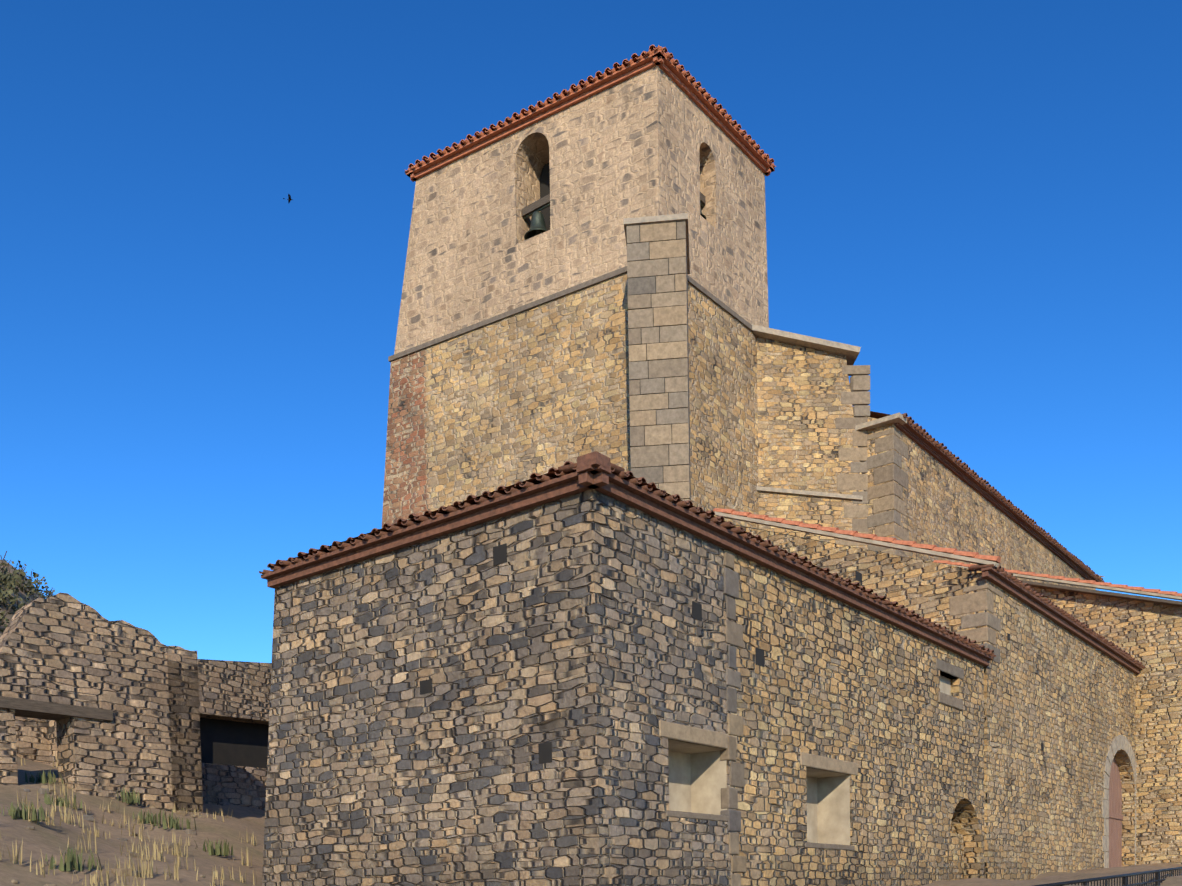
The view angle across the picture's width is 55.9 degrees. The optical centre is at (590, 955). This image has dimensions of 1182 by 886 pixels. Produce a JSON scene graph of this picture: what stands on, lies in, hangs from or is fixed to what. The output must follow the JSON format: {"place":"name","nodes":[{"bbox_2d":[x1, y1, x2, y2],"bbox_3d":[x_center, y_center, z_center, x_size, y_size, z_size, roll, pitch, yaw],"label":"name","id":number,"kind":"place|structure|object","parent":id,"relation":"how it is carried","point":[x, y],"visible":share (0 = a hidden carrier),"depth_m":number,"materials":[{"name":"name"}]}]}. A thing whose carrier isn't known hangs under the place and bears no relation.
{"place":"outdoors","nodes":[
{"label":"outdoors","id":0,"kind":"place"},
{"bbox_2d":[0,559,1181,885],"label":"terrain","id":1,"kind":"structure","parent":0,"point":[234,825],"depth_m":15.24,"materials":[{"name":"brown soil"}]},
{"bbox_2d":[0,605,11,631],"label":"hill shrub","id":2,"kind":"object","parent":1,"relation":"on","point":[2,617],"visible":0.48,"depth_m":29.03,"materials":[{"name":"green plant"}]},
{"bbox_2d":[0,580,29,608],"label":"hill shrub","id":3,"kind":"object","parent":1,"relation":"on","point":[11,598],"visible":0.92,"depth_m":30.53,"materials":[{"name":"green plant"}]},
{"bbox_2d":[0,551,30,592],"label":"hill shrub","id":4,"kind":"object","parent":1,"relation":"on","point":[5,577],"visible":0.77,"depth_m":31.19,"materials":[{"name":"green plant"}]},
{"bbox_2d":[3,594,33,613],"bbox_3d":[-16.067,-9.773,31.363,1.276,0.670,1.155,-1,3,-7],"label":"hill shrub","id":5,"kind":"object","parent":1,"relation":"on","point":[13,609],"visible":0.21,"depth_m":31.12,"materials":[{"name":"green plant"}]},
{"bbox_2d":[0,555,41,594],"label":"hill shrub","id":6,"kind":"object","parent":1,"relation":"on","point":[16,574],"visible":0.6,"depth_m":32.64,"materials":[{"name":"green plant"}]},
{"bbox_2d":[18,567,51,597],"bbox_3d":[-17.297,-11.390,34.237,1.393,0.806,1.484,1,3,38],"label":"hill shrub","id":7,"kind":"object","parent":1,"relation":"on","point":[29,592],"visible":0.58,"depth_m":34.24,"materials":[{"name":"green plant"}]},
{"bbox_2d":[39,585,54,598],"bbox_3d":[-17.745,-11.713,36.246,1.032,0.585,1.103,-2,3,-9],"label":"hill shrub","id":8,"kind":"object","parent":1,"relation":"on","point":[48,595],"visible":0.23,"depth_m":36.10,"materials":[{"name":"green plant"}]},
{"bbox_2d":[0,592,202,812],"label":"ruined house","id":9,"kind":"structure","parent":1,"relation":"on","point":[95,702],"depth_m":17.36,"materials":[{"name":"stone"}]},
{"bbox_2d":[11,778,215,885],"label":"loose stones","id":10,"kind":"object","parent":1,"relation":"on","point":[42,789],"visible":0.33,"depth_m":15.05,"materials":[{"name":"grey stone"}]},
{"bbox_2d":[0,768,232,871],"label":"green weeds","id":11,"kind":"object","parent":1,"relation":"on","point":[70,863],"visible":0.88,"depth_m":15.36,"materials":[{"name":"green plant"}]},
{"bbox_2d":[0,754,256,885],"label":"dry grass tufts","id":12,"kind":"object","parent":1,"relation":"on","point":[133,868],"visible":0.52,"depth_m":13.22,"materials":[{"name":"beige plant"}]},
{"bbox_2d":[198,659,271,810],"bbox_3d":[-6.750,-4.107,23.053,0.500,4.484,5.129,0,3,29],"label":"ruin fragment","id":13,"kind":"object","parent":1,"relation":"on","point":[234,703],"visible":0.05,"depth_m":22.18,"materials":[{"name":"stone"}]},
{"bbox_2d":[382,47,771,528],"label":"bell tower","id":14,"kind":"structure","parent":1,"relation":"on","point":[509,360],"depth_m":27.82,"materials":[{"name":"stone"}]},
{"bbox_2d":[405,163,419,180],"bbox_3d":[-3.082,-20.761,31.325,0.535,0.316,5.366,1,3,38],"label":"tower eave","id":15,"kind":"object","parent":14,"relation":"on","point":[412,175],"depth_m":29.26,"materials":[{"name":"ceramic"}]},
{"bbox_2d":[521,194,549,239],"bbox_3d":[-1.328,-18.322,27.734,0.695,0.849,1.424,-3,3,-27],"label":"bell","id":16,"kind":"object","parent":14,"relation":"attached to","point":[537,224],"visible":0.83,"depth_m":27.62,"materials":[{"name":"green metal"}]},
{"bbox_2d":[405,45,669,181],"bbox_3d":[-1.552,-20.607,27.426,7.639,0.316,0.538,1,3,32],"label":"roof eave","id":17,"kind":"object","parent":14,"relation":"on","point":[588,89],"depth_m":27.12,"materials":[{"name":"ceramic"}]},
{"bbox_2d":[540,163,549,230],"bbox_3d":[-0.012,-18.666,30.057,6.753,3.180,3.952,1,3,38],"label":"belfry lining","id":18,"kind":"object","parent":14,"relation":"on","point":[545,183],"depth_m":28.39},
{"bbox_2d":[624,213,690,500],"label":"buttress","id":19,"kind":"structure","parent":14,"relation":"attached to","point":[658,264],"depth_m":24.37,"materials":[{"name":"stone"}]},
{"bbox_2d":[700,192,705,218],"bbox_3d":[2.588,-18.535,27.499,0.517,0.695,1.069,0,3,14],"label":"bell","id":20,"kind":"object","parent":14,"relation":"attached to","point":[702,200],"visible":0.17,"depth_m":27.61,"materials":[{"name":"brown metal"}]},
{"bbox_2d":[643,46,775,175],"bbox_3d":[3.065,-20.698,27.448,0.534,0.316,5.360,1,3,38],"label":"roof eave","id":21,"kind":"object","parent":14,"relation":"on","point":[671,70],"depth_m":27.12,"materials":[{"name":"ceramic"}]},
{"bbox_2d":[765,158,774,174],"bbox_3d":[1.533,-20.852,31.348,7.639,0.316,0.540,1,3,32],"label":"tower eave","id":22,"kind":"object","parent":14,"relation":"on","point":[769,170],"depth_m":29.34,"materials":[{"name":"ceramic"}]},
{"bbox_2d":[262,470,994,885],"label":"annex block","id":23,"kind":"structure","parent":1,"relation":"on","point":[582,640],"depth_m":12.16,"materials":[{"name":"grey stone"}]},
{"bbox_2d":[259,461,624,588],"bbox_3d":[-1.842,-4.545,11.915,5.160,0.266,0.467,1,3,38],"label":"eave","id":24,"kind":"object","parent":23,"relation":"attached to","point":[531,495],"visible":0.96,"depth_m":11.59,"materials":[{"name":"ceramic"}]},
{"bbox_2d":[420,543,1043,763],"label":"wall holes","id":25,"kind":"object","parent":23,"relation":"on","point":[500,557],"visible":1,"depth_m":11.82,"materials":[{"name":"black"}]},
{"bbox_2d":[720,551,746,885],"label":"stone quoins","id":26,"kind":"object","parent":23,"relation":"attached to","point":[734,637],"visible":0.79,"depth_m":12.46,"materials":[{"name":"grey stone"}]},
{"bbox_2d":[558,463,995,665],"bbox_3d":[3.281,-4.772,14.611,0.470,0.266,11.040,1,3,38],"label":"eave","id":27,"kind":"object","parent":23,"relation":"attached to","point":[629,492],"visible":0.96,"depth_m":12.85,"materials":[{"name":"ceramic"}]},
{"bbox_2d":[577,451,610,469],"bbox_3d":[0.026,-4.547,10.293,0.220,0.110,0.220,1,3,38],"label":"eave corner","id":28,"kind":"object","parent":27,"relation":"on","point":[595,458],"visible":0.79,"depth_m":10.21,"materials":[{"name":"ceramic"}]},
{"bbox_2d":[659,658,963,850],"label":"window frames","id":29,"kind":"structure","parent":23,"relation":"attached to","point":[688,734],"depth_m":13.82,"materials":[{"name":"grey stone"}]},
{"bbox_2d":[949,833,963,879],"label":"stone wall","id":30,"kind":"structure","parent":23,"relation":"in","point":[956,858],"depth_m":18.83,"materials":[{"name":"stone"}]},
{"bbox_2d":[734,524,1135,879],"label":"stone wall","id":31,"kind":"structure","parent":1,"relation":"on","point":[1066,697],"depth_m":21.17,"materials":[{"name":"stone"}]},
{"bbox_2d":[713,508,1000,567],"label":"verge","id":32,"kind":"structure","parent":31,"relation":"on","point":[903,545],"depth_m":20.17,"materials":[{"name":"ceramic"}]},
{"bbox_2d":[949,583,1002,663],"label":"quoins","id":33,"kind":"object","parent":31,"relation":"on","point":[971,602],"visible":0.6,"depth_m":19.12,"materials":[{"name":"grey stone"}]},
{"bbox_2d":[968,564,1145,673],"bbox_3d":[10.037,-6.799,23.150,0.470,0.266,11.150,1,3,38],"label":"eave","id":34,"kind":"object","parent":31,"relation":"attached to","point":[1003,579],"visible":0.9,"depth_m":21.66,"materials":[{"name":"ceramic"}]},
{"bbox_2d":[1108,758,1122,867],"bbox_3d":[12.414,-3.134,26.769,0.130,3.941,2.815,1,3,38],"label":"church door","id":35,"kind":"structure","parent":31,"relation":"attached to","point":[1115,824],"depth_m":27.23,"materials":[{"name":"brown wood"}]},
{"bbox_2d":[1102,735,1136,867],"bbox_3d":[12.642,-3.245,26.582,0.116,3.960,3.665,1,3,38],"label":"door surround","id":36,"kind":"object","parent":31,"relation":"attached to","point":[1119,742],"visible":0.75,"depth_m":25.54,"materials":[{"name":"stone"}]},
{"bbox_2d":[865,411,1104,589],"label":"nave","id":37,"kind":"structure","parent":1,"relation":"on","point":[945,507],"depth_m":32.21,"materials":[{"name":"stone"}]},
{"bbox_2d":[752,324,867,546],"bbox_3d":[6.088,-11.403,30.001,3.726,10.061,1.836,-1,3,-1],"label":"stair turret","id":38,"kind":"object","parent":37,"relation":"attached to","point":[803,383],"visible":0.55,"depth_m":29.23,"materials":[{"name":"stone"}]},
{"bbox_2d":[835,365,869,549],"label":"corner quoins","id":39,"kind":"object","parent":38,"relation":"attached to","point":[857,397],"visible":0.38,"depth_m":29.27,"materials":[{"name":"beige stone"}]},
{"bbox_2d":[855,413,906,429],"bbox_3d":[6.911,-13.873,29.588,2.900,0.120,0.500,1,3,38],"label":"stone coping","id":40,"kind":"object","parent":37,"relation":"on","point":[893,418],"depth_m":28.84,"materials":[{"name":"beige stone"}]},
{"bbox_2d":[864,428,908,556],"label":"corner quoins","id":41,"kind":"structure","parent":37,"relation":"attached to","point":[891,472],"depth_m":29.08,"materials":[{"name":"beige stone"}]},
{"bbox_2d":[898,423,1092,579],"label":"cornice","id":42,"kind":"structure","parent":37,"relation":"attached to","point":[971,481],"depth_m":34.14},
{"bbox_2d":[894,413,1104,581],"bbox_3d":[14.062,-14.389,36.667,0.568,0.316,20.080,1,3,38],"label":"tiled roof edge","id":43,"kind":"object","parent":37,"relation":"on","point":[948,456],"depth_m":34.15,"materials":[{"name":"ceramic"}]},
{"bbox_2d":[1031,586,1181,864],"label":"stone wall","id":44,"kind":"structure","parent":1,"relation":"on","point":[1148,635],"depth_m":27.30,"materials":[{"name":"stone"}]},
{"bbox_2d":[1020,580,1181,606],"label":"cornice","id":45,"kind":"structure","parent":44,"relation":"attached to","point":[1108,594],"depth_m":27.60,"materials":[{"name":"beige stone"}]},
{"bbox_2d":[933,560,1181,600],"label":"roof tiles","id":46,"kind":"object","parent":45,"relation":"attached to","point":[1174,595],"visible":0.81,"depth_m":27.89,"materials":[{"name":"ceramic"}]},
{"bbox_2d":[0,0,1181,662],"label":"sky","id":47,"kind":"structure","parent":0,"point":[980,199],"materials":[{"name":"blue"}]},
{"label":"ground","id":48,"kind":"structure","parent":0,"visible":0},
{"bbox_3d":[6.431,0.791,13.539,0.500,2.284,17.767,1,3,38],"label":"retaining wall","id":49,"kind":"object","parent":48,"relation":"on","visible":0},
{"bbox_2d":[1033,867,1181,885],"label":"iron railing","id":50,"kind":"object","parent":49,"relation":"on","point":[1157,880],"visible":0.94,"depth_m":13.76,"materials":[{"name":"metal"}]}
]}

